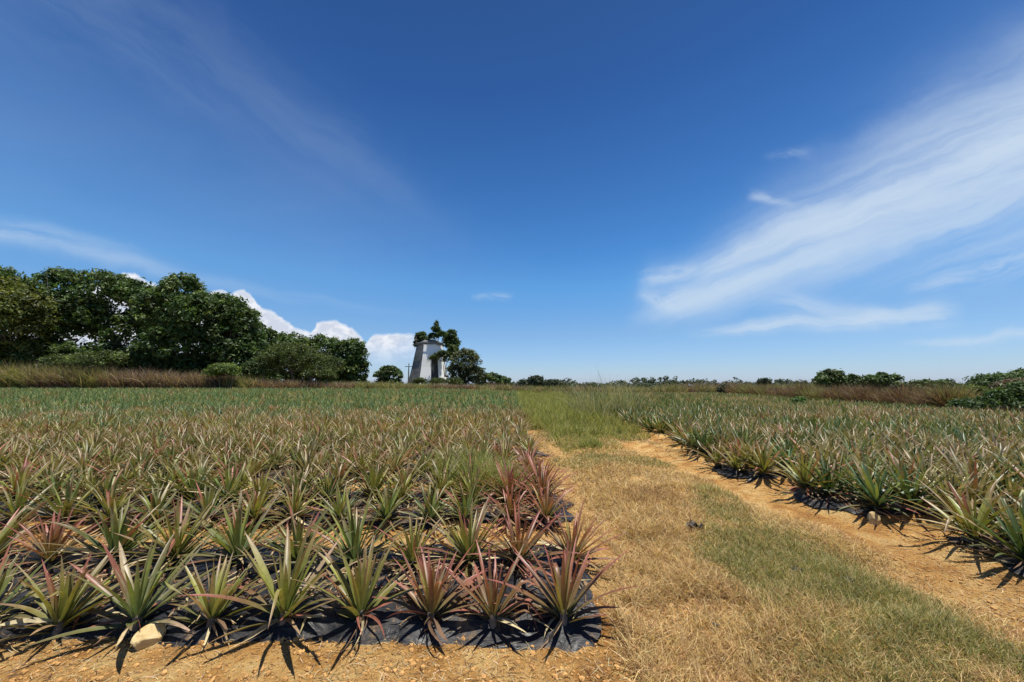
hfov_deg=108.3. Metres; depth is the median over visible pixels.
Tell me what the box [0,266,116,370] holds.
broadleaf tree
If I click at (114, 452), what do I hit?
pineapple plant
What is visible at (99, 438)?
pineapple plant
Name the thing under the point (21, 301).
broadleaf tree
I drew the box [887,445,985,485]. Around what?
pineapple plant
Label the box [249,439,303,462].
pineapple plant
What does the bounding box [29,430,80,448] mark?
pineapple plant
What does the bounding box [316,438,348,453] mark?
pineapple plant
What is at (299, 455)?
pineapple plant
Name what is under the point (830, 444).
pineapple plant
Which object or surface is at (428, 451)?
pineapple plant
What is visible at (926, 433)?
pineapple plant
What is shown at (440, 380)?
bush
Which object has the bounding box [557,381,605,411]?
seeding grass
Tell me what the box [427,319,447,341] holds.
shrub
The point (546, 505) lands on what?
pineapple plant
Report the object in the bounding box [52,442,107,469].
pineapple plant
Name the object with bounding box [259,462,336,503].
pineapple plant
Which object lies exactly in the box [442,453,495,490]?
pineapple plant
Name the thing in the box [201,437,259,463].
pineapple plant
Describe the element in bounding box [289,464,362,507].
pineapple plant
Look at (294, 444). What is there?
pineapple plant
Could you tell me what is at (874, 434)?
pineapple plant
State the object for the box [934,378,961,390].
broadleaf tree
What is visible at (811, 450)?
pineapple plant
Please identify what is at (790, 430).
pineapple plant
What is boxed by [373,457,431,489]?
pineapple plant
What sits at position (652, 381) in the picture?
treeline
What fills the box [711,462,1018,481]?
mulch film
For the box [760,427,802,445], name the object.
pineapple plant
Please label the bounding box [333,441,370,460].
pineapple plant
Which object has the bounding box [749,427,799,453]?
pineapple plant
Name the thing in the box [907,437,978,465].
pineapple plant
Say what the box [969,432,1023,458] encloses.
pineapple plant
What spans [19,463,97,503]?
pineapple plant
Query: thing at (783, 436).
pineapple plant
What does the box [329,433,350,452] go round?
pineapple plant
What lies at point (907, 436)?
pineapple plant
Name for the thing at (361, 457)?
pineapple plant
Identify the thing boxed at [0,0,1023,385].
sky
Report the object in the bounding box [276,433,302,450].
pineapple plant
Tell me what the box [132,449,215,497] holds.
pineapple plant
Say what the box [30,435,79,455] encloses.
pineapple plant
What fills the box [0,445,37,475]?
pineapple plant
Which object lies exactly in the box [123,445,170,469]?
pineapple plant
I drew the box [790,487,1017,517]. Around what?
mulch film
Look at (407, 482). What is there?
pineapple plant
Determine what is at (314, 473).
pineapple plant
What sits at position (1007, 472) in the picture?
pineapple plant
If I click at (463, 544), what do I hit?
pineapple plant
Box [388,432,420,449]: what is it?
pineapple plant
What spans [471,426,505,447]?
pineapple plant
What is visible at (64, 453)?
pineapple plant
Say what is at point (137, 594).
pineapple plant
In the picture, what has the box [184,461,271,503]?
pineapple plant
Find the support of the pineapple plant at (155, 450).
on the mulch film at (352, 477)
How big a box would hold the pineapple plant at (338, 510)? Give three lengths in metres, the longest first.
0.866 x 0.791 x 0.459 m
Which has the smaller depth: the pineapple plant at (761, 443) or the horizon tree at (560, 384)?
the pineapple plant at (761, 443)
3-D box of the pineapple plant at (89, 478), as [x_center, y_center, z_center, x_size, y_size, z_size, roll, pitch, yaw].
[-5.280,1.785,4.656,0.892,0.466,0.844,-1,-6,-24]
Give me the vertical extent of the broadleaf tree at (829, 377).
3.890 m
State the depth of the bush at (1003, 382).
18.23 m
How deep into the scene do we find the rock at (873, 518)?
4.06 m
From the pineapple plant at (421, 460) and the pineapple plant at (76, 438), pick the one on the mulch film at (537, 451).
the pineapple plant at (76, 438)
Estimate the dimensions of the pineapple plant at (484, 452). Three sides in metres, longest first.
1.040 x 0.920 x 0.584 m
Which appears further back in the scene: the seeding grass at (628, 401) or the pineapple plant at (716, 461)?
the seeding grass at (628, 401)
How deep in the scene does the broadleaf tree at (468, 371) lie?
53.80 m
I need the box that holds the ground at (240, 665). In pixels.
[0,387,1023,681]
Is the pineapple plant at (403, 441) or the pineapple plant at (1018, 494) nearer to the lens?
the pineapple plant at (1018, 494)
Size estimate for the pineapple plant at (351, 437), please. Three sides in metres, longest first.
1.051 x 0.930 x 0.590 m
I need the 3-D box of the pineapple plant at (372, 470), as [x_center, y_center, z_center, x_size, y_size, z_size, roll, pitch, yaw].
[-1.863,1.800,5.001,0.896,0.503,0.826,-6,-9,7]
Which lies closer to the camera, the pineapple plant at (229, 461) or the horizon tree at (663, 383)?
the pineapple plant at (229, 461)
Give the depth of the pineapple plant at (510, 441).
7.94 m
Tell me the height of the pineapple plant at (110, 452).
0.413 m
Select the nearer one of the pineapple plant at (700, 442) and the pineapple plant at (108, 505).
the pineapple plant at (108, 505)
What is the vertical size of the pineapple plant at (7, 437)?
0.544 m
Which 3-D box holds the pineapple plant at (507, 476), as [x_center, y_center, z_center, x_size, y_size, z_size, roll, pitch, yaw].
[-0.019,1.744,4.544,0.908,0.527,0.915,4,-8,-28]
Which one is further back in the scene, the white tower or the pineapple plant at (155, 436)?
the white tower
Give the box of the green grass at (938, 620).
[532,425,1023,681]
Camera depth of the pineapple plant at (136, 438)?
7.95 m
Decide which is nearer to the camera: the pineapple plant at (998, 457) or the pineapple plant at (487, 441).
the pineapple plant at (998, 457)
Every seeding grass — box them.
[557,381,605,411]
[564,367,621,417]
[581,365,643,414]
[600,378,654,412]
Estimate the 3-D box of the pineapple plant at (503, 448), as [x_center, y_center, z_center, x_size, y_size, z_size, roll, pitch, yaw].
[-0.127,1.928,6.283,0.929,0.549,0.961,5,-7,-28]
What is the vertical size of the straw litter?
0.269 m
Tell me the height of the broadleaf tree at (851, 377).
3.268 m
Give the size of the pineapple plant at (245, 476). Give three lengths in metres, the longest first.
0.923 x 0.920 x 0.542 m
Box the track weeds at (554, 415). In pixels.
[514,387,653,454]
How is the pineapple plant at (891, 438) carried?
on the ground at (240, 665)
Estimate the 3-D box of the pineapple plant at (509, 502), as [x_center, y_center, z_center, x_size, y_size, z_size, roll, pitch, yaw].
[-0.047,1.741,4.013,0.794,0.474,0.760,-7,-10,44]
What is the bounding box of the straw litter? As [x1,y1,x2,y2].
[0,436,1023,681]
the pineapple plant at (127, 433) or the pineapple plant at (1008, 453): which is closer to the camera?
the pineapple plant at (1008, 453)
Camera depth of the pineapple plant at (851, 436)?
7.73 m
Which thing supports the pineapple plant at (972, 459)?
on the ground at (240, 665)
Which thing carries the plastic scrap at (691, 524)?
on the dry grass at (665, 660)
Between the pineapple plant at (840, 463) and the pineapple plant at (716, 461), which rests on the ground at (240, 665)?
the pineapple plant at (716, 461)
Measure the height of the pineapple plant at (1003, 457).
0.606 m
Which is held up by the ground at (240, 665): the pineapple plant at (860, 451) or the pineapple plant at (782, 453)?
the pineapple plant at (782, 453)
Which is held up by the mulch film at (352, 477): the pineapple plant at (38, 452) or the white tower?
the pineapple plant at (38, 452)
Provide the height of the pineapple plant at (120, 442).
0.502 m
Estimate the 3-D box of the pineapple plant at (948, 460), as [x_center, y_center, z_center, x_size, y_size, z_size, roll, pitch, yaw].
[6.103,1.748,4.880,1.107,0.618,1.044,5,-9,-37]
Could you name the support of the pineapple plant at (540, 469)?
on the mulch film at (405, 524)
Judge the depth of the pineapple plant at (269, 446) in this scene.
7.52 m
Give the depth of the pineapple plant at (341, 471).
4.96 m
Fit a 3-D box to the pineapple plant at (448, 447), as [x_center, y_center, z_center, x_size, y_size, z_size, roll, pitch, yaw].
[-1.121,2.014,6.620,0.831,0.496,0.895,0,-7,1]
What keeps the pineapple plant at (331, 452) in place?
on the ground at (240, 665)
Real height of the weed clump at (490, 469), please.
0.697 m
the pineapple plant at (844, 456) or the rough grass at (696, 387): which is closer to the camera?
the pineapple plant at (844, 456)
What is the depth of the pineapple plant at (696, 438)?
8.03 m
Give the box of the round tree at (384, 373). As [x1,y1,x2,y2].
[372,365,403,383]
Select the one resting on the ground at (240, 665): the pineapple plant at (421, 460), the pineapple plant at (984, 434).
the pineapple plant at (421, 460)
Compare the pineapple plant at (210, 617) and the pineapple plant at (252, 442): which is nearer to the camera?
the pineapple plant at (210, 617)
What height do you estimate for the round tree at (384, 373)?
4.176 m
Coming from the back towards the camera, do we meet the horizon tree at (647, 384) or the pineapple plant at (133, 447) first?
the horizon tree at (647, 384)
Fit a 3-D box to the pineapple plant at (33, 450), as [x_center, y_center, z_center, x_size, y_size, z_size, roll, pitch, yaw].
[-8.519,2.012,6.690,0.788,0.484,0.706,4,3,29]
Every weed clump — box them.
[419,439,505,477]
[430,445,536,498]
[573,434,605,449]
[693,481,731,496]
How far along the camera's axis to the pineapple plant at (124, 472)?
5.04 m
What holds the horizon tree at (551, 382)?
on the ground at (240, 665)
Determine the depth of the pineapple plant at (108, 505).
3.96 m
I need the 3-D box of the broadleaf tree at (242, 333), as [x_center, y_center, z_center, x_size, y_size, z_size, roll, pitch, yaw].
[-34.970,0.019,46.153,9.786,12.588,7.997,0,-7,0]
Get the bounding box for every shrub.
[412,331,428,347]
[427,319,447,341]
[428,344,458,376]
[441,328,461,350]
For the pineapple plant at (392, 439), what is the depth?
8.34 m
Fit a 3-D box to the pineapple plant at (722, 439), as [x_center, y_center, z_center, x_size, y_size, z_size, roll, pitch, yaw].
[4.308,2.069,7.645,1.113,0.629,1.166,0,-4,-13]
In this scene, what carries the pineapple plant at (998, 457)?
on the mulch film at (813, 501)
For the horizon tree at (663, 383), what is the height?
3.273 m
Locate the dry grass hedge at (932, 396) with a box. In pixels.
[701,376,988,408]
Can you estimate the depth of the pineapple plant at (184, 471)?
4.89 m
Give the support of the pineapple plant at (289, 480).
on the ground at (240, 665)
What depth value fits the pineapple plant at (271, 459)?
6.20 m
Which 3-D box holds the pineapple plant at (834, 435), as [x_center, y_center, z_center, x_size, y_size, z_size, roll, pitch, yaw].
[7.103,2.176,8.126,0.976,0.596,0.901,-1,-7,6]
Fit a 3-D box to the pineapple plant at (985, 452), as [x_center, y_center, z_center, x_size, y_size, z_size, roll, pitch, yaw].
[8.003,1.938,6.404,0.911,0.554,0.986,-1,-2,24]
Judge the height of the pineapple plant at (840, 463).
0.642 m
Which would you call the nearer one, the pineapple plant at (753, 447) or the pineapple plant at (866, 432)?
the pineapple plant at (753, 447)
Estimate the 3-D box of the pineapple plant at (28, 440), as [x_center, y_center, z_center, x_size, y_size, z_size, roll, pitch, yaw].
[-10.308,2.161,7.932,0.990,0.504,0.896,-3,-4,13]
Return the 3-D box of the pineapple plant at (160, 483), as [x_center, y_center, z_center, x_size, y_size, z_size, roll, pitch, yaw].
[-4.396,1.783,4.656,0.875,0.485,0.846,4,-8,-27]
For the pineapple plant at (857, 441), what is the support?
on the mulch film at (728, 471)
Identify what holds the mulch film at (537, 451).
on the ground at (240, 665)
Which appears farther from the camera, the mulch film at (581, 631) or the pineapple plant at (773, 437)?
the pineapple plant at (773, 437)
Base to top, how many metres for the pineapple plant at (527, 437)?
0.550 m
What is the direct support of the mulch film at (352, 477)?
on the ground at (240, 665)
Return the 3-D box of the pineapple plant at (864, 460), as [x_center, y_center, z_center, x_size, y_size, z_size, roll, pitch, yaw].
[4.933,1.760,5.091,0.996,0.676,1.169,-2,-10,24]
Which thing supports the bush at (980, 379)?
on the ground at (240, 665)
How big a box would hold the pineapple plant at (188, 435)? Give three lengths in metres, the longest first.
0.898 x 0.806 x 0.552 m
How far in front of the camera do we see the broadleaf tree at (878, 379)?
45.35 m
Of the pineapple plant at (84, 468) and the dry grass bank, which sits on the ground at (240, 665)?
the dry grass bank
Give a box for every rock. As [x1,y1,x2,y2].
[130,622,165,650]
[867,511,880,524]
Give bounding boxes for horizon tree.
[515,379,531,386]
[527,375,546,387]
[543,379,559,388]
[557,382,567,386]
[641,383,653,387]
[660,381,673,387]
[716,384,731,392]
[755,377,774,385]
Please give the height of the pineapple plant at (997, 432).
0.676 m
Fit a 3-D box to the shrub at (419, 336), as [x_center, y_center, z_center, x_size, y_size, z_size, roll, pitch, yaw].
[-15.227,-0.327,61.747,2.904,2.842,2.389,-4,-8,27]
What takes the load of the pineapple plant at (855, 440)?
on the mulch film at (728, 471)
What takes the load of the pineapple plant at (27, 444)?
on the mulch film at (537, 451)
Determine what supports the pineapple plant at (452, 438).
on the ground at (240, 665)
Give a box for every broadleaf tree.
[0,265,36,354]
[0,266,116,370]
[0,276,64,369]
[35,268,158,371]
[111,284,180,374]
[122,272,229,376]
[184,291,269,381]
[249,326,283,380]
[268,331,312,381]
[294,333,340,383]
[322,336,371,383]
[445,347,486,385]
[482,372,511,387]
[812,368,847,389]
[843,373,861,389]
[857,372,907,392]
[903,377,941,391]
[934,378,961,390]
[1007,367,1023,373]
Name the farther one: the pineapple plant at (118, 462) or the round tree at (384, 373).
the round tree at (384, 373)
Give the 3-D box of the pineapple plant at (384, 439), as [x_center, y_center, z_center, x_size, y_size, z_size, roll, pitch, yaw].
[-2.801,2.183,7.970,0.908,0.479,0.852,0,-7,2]
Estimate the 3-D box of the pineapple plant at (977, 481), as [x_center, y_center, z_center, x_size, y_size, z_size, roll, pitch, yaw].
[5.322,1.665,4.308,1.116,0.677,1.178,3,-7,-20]
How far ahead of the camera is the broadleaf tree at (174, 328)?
42.71 m
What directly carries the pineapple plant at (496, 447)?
on the mulch film at (352, 477)
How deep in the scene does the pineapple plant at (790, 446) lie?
6.38 m
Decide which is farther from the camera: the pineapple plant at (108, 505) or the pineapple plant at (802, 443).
the pineapple plant at (802, 443)
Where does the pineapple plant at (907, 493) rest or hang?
on the mulch film at (813, 501)
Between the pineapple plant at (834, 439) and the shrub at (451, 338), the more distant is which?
the shrub at (451, 338)
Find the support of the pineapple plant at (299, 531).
on the mulch film at (581, 631)
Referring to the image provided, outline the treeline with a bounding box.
[509,376,813,387]
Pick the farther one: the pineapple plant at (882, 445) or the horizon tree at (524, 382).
the horizon tree at (524, 382)
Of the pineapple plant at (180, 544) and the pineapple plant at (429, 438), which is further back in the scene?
the pineapple plant at (429, 438)
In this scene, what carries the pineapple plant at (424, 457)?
on the mulch film at (352, 477)
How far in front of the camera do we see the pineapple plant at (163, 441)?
7.53 m
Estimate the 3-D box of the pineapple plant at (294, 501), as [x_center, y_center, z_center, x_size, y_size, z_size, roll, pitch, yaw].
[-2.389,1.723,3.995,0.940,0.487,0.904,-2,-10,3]
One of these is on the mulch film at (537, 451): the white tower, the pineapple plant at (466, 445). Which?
the pineapple plant at (466, 445)
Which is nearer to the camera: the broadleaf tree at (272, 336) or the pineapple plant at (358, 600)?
the pineapple plant at (358, 600)
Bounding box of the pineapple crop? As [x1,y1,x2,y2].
[0,386,1023,567]
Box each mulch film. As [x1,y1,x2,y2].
[0,463,546,484]
[0,489,574,528]
[0,543,601,652]
[8,448,547,460]
[13,437,533,446]
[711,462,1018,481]
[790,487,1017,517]
[946,536,1023,575]
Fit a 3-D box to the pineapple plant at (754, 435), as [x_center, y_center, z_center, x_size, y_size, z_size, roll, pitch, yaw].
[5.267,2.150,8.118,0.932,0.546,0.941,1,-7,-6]
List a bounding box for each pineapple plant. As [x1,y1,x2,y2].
[0,430,24,444]
[0,433,69,453]
[0,434,36,448]
[0,440,55,469]
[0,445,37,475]
[0,447,65,475]
[0,455,97,491]
[0,457,72,500]
[0,461,66,488]
[0,471,130,529]
[0,477,64,521]
[0,498,74,564]
[0,507,117,575]
[0,541,101,635]
[0,547,143,649]
[1,440,36,461]
[2,445,28,460]
[3,435,41,454]
[4,432,55,450]
[9,448,57,468]
[14,426,57,444]
[15,447,80,477]
[18,524,236,649]
[19,438,60,461]
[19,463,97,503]
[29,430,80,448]
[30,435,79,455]
[32,447,77,466]
[33,493,195,575]
[41,456,123,490]
[42,443,82,464]
[42,462,137,504]
[47,428,106,446]
[47,448,115,475]
[51,467,148,507]
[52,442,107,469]
[53,436,105,454]
[55,438,123,460]
[55,476,166,535]
[60,432,87,450]
[70,435,123,451]
[74,443,143,467]
[75,428,123,448]
[79,454,170,489]
[81,449,130,475]
[83,494,247,570]
[90,445,131,463]
[91,433,136,454]
[96,430,136,444]
[99,431,135,447]
[104,456,170,496]
[105,439,181,474]
[107,481,197,529]
[111,430,156,452]
[116,465,195,502]
[117,439,158,462]
[119,433,171,454]
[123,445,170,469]
[127,439,181,463]
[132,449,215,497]
[133,425,178,448]
[135,437,198,467]
[139,435,190,454]
[147,455,244,500]
[148,450,195,474]
[151,483,252,527]
[156,434,199,455]
[158,432,203,448]
[162,442,219,467]
[162,550,282,648]
[165,482,309,579]
[166,459,238,493]
[170,427,212,445]
[171,428,223,451]
[174,440,209,463]
[181,438,236,464]
[181,511,374,647]
[182,449,231,475]
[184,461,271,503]
[191,433,233,452]
[194,442,252,469]
[194,449,274,494]
[195,431,240,450]
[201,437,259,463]
[205,451,251,475]
[212,441,265,470]
[212,478,291,529]
[213,463,291,508]
[214,437,244,452]
[217,427,250,448]
[218,500,352,574]
[225,429,264,451]
[226,431,276,453]
[230,449,283,475]
[236,444,268,462]
[240,428,279,445]
[242,434,283,449]
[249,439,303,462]
[250,444,294,470]
[253,476,334,527]
[258,433,291,453]
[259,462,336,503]
[268,430,309,454]
[269,466,304,491]
[271,441,317,472]
[272,447,339,477]
[275,433,332,468]
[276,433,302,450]
[276,485,423,580]
[277,429,325,447]
[281,462,337,494]
[287,530,434,652]
[289,431,333,454]
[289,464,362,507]
[295,424,334,445]
[295,446,335,468]
[301,480,374,526]
[302,428,340,450]
[308,454,363,492]
[313,427,352,447]
[313,442,344,463]
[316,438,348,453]
[316,452,356,474]
[324,441,365,468]
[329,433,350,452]
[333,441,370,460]
[335,426,373,450]
[336,437,374,451]
[336,459,411,502]
[339,448,389,479]
[339,456,405,492]
[343,431,379,451]
[353,446,392,471]
[354,479,423,528]
[360,440,391,463]
[362,431,395,450]
[366,435,393,455]
[366,449,411,475]
[367,468,427,502]
[367,514,457,574]
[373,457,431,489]
[375,441,423,471]
[375,543,503,646]
[379,430,418,453]
[382,439,430,463]
[387,431,402,450]
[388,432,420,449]
[395,482,466,532]
[403,443,443,476]
[409,450,438,470]
[409,453,466,489]
[410,437,433,454]
[410,463,476,499]
[412,427,441,447]
[415,444,438,462]
[415,496,534,590]
[421,430,462,453]
[423,445,473,475]
[428,445,468,460]
[430,441,461,454]
[434,431,459,447]
[435,478,503,530]
[438,540,542,635]
[439,466,502,506]
[440,431,459,447]
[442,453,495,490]
[451,433,489,450]
[452,440,494,465]
[453,430,484,449]
[461,440,510,463]
[466,499,581,576]
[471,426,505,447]
[475,434,495,452]
[476,484,542,534]
[477,433,498,452]
[477,457,545,510]
[478,440,516,460]
[486,455,535,495]
[487,438,528,465]
[488,536,638,646]
[493,436,522,454]
[496,435,524,449]
[505,461,576,506]
[509,432,549,450]
[509,442,559,467]
[509,448,553,473]
[510,451,574,492]
[510,478,576,525]
[514,434,545,454]
[515,447,541,462]
[520,501,627,570]
[668,422,723,451]
[675,423,725,456]
[685,440,736,467]
[696,426,735,453]
[697,424,745,447]
[707,432,777,470]
[708,440,768,474]
[714,438,777,467]
[717,425,766,445]
[719,426,773,449]
[723,433,793,475]
[731,432,786,455]
[736,427,772,446]
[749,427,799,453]
[752,441,818,474]
[753,426,790,438]
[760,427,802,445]
[762,432,826,464]
[762,446,854,500]
[763,426,826,456]
[765,423,812,441]
[776,429,816,444]
[776,446,891,489]
[777,449,880,506]
[779,434,841,462]
[786,423,835,447]
[787,436,859,471]
[797,436,847,457]
[803,429,847,446]
[805,433,881,467]
[806,435,889,464]
[807,430,870,451]
[814,441,879,476]
[815,455,926,506]
[819,456,944,519]
[820,429,858,450]
[825,429,874,448]
[826,425,883,445]
[829,439,894,471]
[835,434,890,452]
[838,444,919,491]
[841,428,895,451]
[842,431,898,454]
[847,456,982,512]
[850,423,895,442]
[851,445,960,503]
[853,432,927,464]
[853,443,933,479]
[858,422,911,448]
[858,444,984,504]
[861,426,919,447]
[862,442,938,473]
[873,439,933,467]
[875,427,932,444]
[878,437,957,472]
[880,423,940,445]
[883,477,1021,545]
[886,425,967,443]
[886,429,959,457]
[887,432,945,454]
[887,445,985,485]
[893,421,952,442]
[897,465,1001,524]
[898,454,1023,510]
[905,436,1002,468]
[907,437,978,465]
[911,424,950,445]
[911,431,994,459]
[913,440,989,472]
[920,433,988,462]
[924,440,1021,479]
[925,444,1017,486]
[926,453,1023,493]
[931,421,989,443]
[932,423,996,442]
[938,427,1022,452]
[938,492,1023,568]
[941,430,993,450]
[941,475,1023,540]
[942,450,1023,487]
[943,424,1000,448]
[944,436,1018,466]
[955,462,1023,510]
[958,425,1017,445]
[959,436,1023,466]
[959,440,1018,472]
[969,427,1022,441]
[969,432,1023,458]
[977,425,1023,439]
[977,451,1023,476]
[979,455,1023,484]
[982,428,1023,445]
[982,447,1020,479]
[983,430,1017,458]
[990,435,1023,461]
[1002,442,1023,464]
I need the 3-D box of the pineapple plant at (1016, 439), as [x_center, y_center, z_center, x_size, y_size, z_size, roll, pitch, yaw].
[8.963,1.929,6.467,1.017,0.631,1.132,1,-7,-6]
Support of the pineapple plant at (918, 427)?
on the mulch film
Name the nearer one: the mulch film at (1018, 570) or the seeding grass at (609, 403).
the mulch film at (1018, 570)
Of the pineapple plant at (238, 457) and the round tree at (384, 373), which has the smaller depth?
the pineapple plant at (238, 457)
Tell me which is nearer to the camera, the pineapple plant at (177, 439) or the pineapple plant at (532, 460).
the pineapple plant at (532, 460)
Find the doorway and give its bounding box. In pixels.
[431,357,437,383]
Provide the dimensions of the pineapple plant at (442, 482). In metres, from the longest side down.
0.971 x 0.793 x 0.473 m
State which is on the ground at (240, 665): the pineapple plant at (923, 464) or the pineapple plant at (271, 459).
the pineapple plant at (923, 464)
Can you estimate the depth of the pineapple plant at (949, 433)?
8.08 m
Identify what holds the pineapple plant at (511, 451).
on the mulch film at (537, 451)
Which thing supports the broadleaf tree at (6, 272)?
on the ground at (240, 665)
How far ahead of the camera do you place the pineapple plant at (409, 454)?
6.65 m
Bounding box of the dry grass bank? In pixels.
[0,358,495,390]
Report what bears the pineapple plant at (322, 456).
on the mulch film at (352, 477)
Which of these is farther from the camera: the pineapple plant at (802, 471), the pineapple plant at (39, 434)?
the pineapple plant at (39, 434)
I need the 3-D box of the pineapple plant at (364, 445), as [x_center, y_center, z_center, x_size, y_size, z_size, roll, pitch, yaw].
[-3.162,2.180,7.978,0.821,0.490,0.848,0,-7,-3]
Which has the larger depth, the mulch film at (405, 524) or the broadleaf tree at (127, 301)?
the broadleaf tree at (127, 301)
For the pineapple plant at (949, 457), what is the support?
on the mulch film at (728, 471)
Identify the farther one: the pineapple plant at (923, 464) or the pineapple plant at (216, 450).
the pineapple plant at (216, 450)
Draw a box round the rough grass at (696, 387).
[315,379,812,392]
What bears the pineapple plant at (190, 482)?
on the ground at (240, 665)
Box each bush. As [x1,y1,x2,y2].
[35,349,146,368]
[201,362,241,388]
[239,359,269,377]
[249,341,344,380]
[299,368,339,385]
[411,377,427,384]
[427,377,448,383]
[447,377,462,384]
[941,380,1023,412]
[953,383,988,395]
[961,371,1023,388]
[984,377,1023,390]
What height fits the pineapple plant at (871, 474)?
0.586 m
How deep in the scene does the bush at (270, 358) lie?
40.71 m
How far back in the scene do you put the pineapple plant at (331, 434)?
8.32 m
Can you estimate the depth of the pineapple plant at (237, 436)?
8.42 m
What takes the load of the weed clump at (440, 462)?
on the ground at (240, 665)
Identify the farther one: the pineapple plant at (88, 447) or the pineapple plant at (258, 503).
the pineapple plant at (88, 447)
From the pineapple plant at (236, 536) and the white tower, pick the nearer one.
the pineapple plant at (236, 536)
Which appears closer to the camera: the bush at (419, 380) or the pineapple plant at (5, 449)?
the pineapple plant at (5, 449)
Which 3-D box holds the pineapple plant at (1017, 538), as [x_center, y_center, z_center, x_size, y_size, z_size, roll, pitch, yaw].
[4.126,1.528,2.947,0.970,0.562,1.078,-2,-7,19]
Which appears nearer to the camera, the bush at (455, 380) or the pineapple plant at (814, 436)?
the pineapple plant at (814, 436)
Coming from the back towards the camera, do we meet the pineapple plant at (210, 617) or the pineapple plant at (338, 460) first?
the pineapple plant at (338, 460)
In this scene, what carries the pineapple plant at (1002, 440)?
on the ground at (240, 665)
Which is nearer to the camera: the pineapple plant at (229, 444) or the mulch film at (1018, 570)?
the mulch film at (1018, 570)
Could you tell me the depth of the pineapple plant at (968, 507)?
3.40 m
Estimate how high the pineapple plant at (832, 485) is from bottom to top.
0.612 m
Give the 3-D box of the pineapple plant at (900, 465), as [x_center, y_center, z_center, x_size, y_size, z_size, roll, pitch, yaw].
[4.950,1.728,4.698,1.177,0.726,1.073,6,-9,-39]
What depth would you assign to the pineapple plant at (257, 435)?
8.35 m
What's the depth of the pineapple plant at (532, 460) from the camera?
5.89 m
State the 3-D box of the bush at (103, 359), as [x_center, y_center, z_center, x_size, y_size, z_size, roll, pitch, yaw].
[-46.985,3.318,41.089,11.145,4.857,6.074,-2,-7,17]
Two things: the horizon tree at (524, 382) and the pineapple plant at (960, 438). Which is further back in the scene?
the horizon tree at (524, 382)
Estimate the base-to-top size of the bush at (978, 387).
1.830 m
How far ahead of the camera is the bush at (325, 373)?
38.99 m
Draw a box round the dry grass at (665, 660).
[533,427,1023,681]
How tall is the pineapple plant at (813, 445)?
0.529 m
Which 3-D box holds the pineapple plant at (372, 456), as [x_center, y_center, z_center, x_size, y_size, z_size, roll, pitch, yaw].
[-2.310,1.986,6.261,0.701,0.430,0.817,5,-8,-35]
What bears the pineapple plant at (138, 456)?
on the mulch film at (352, 477)
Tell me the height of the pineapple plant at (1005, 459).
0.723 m
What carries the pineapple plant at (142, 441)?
on the mulch film at (537, 451)
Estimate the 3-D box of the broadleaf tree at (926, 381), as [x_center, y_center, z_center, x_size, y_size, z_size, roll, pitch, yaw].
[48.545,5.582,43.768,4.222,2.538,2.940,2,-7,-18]
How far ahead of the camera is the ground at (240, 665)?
2.54 m
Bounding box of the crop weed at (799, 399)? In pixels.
[789,396,807,402]
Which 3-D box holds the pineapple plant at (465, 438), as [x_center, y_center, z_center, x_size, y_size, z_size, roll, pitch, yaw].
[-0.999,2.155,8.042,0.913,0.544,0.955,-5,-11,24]
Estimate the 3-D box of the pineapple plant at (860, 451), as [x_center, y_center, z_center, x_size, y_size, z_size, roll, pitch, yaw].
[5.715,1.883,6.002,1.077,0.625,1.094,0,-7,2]
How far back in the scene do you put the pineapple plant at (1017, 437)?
7.73 m
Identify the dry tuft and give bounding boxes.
[617,483,692,508]
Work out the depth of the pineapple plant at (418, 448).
7.49 m
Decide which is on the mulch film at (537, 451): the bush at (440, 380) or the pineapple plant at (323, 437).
the pineapple plant at (323, 437)
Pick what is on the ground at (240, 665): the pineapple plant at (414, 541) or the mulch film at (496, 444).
the mulch film at (496, 444)
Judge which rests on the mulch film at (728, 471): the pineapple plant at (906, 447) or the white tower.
the pineapple plant at (906, 447)
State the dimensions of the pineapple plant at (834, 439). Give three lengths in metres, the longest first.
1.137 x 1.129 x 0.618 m
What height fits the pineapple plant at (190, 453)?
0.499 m
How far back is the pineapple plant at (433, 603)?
2.34 m
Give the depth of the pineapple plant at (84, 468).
5.02 m
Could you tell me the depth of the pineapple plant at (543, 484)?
4.56 m
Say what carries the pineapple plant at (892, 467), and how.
on the ground at (240, 665)
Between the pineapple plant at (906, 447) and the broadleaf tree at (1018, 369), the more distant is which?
the broadleaf tree at (1018, 369)
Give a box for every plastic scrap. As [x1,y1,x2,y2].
[686,518,704,527]
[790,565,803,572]
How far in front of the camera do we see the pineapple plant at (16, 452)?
6.72 m
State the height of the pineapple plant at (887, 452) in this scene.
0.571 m
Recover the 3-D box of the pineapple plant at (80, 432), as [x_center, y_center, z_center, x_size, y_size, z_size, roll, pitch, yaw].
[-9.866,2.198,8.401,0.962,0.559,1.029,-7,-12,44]
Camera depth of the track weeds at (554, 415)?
12.95 m
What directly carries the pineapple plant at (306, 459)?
on the mulch film at (352, 477)
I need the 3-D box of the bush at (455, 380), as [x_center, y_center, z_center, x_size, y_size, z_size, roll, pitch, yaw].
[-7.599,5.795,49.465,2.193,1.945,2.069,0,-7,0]
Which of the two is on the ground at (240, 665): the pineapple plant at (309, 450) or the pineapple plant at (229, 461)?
the pineapple plant at (309, 450)
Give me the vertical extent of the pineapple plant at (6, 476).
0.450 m
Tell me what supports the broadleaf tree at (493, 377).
on the ground at (240, 665)
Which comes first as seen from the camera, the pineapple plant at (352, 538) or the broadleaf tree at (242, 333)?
the pineapple plant at (352, 538)
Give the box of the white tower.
[408,339,447,383]
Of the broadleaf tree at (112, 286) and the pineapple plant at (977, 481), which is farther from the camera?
the broadleaf tree at (112, 286)
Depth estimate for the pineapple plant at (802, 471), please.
4.96 m

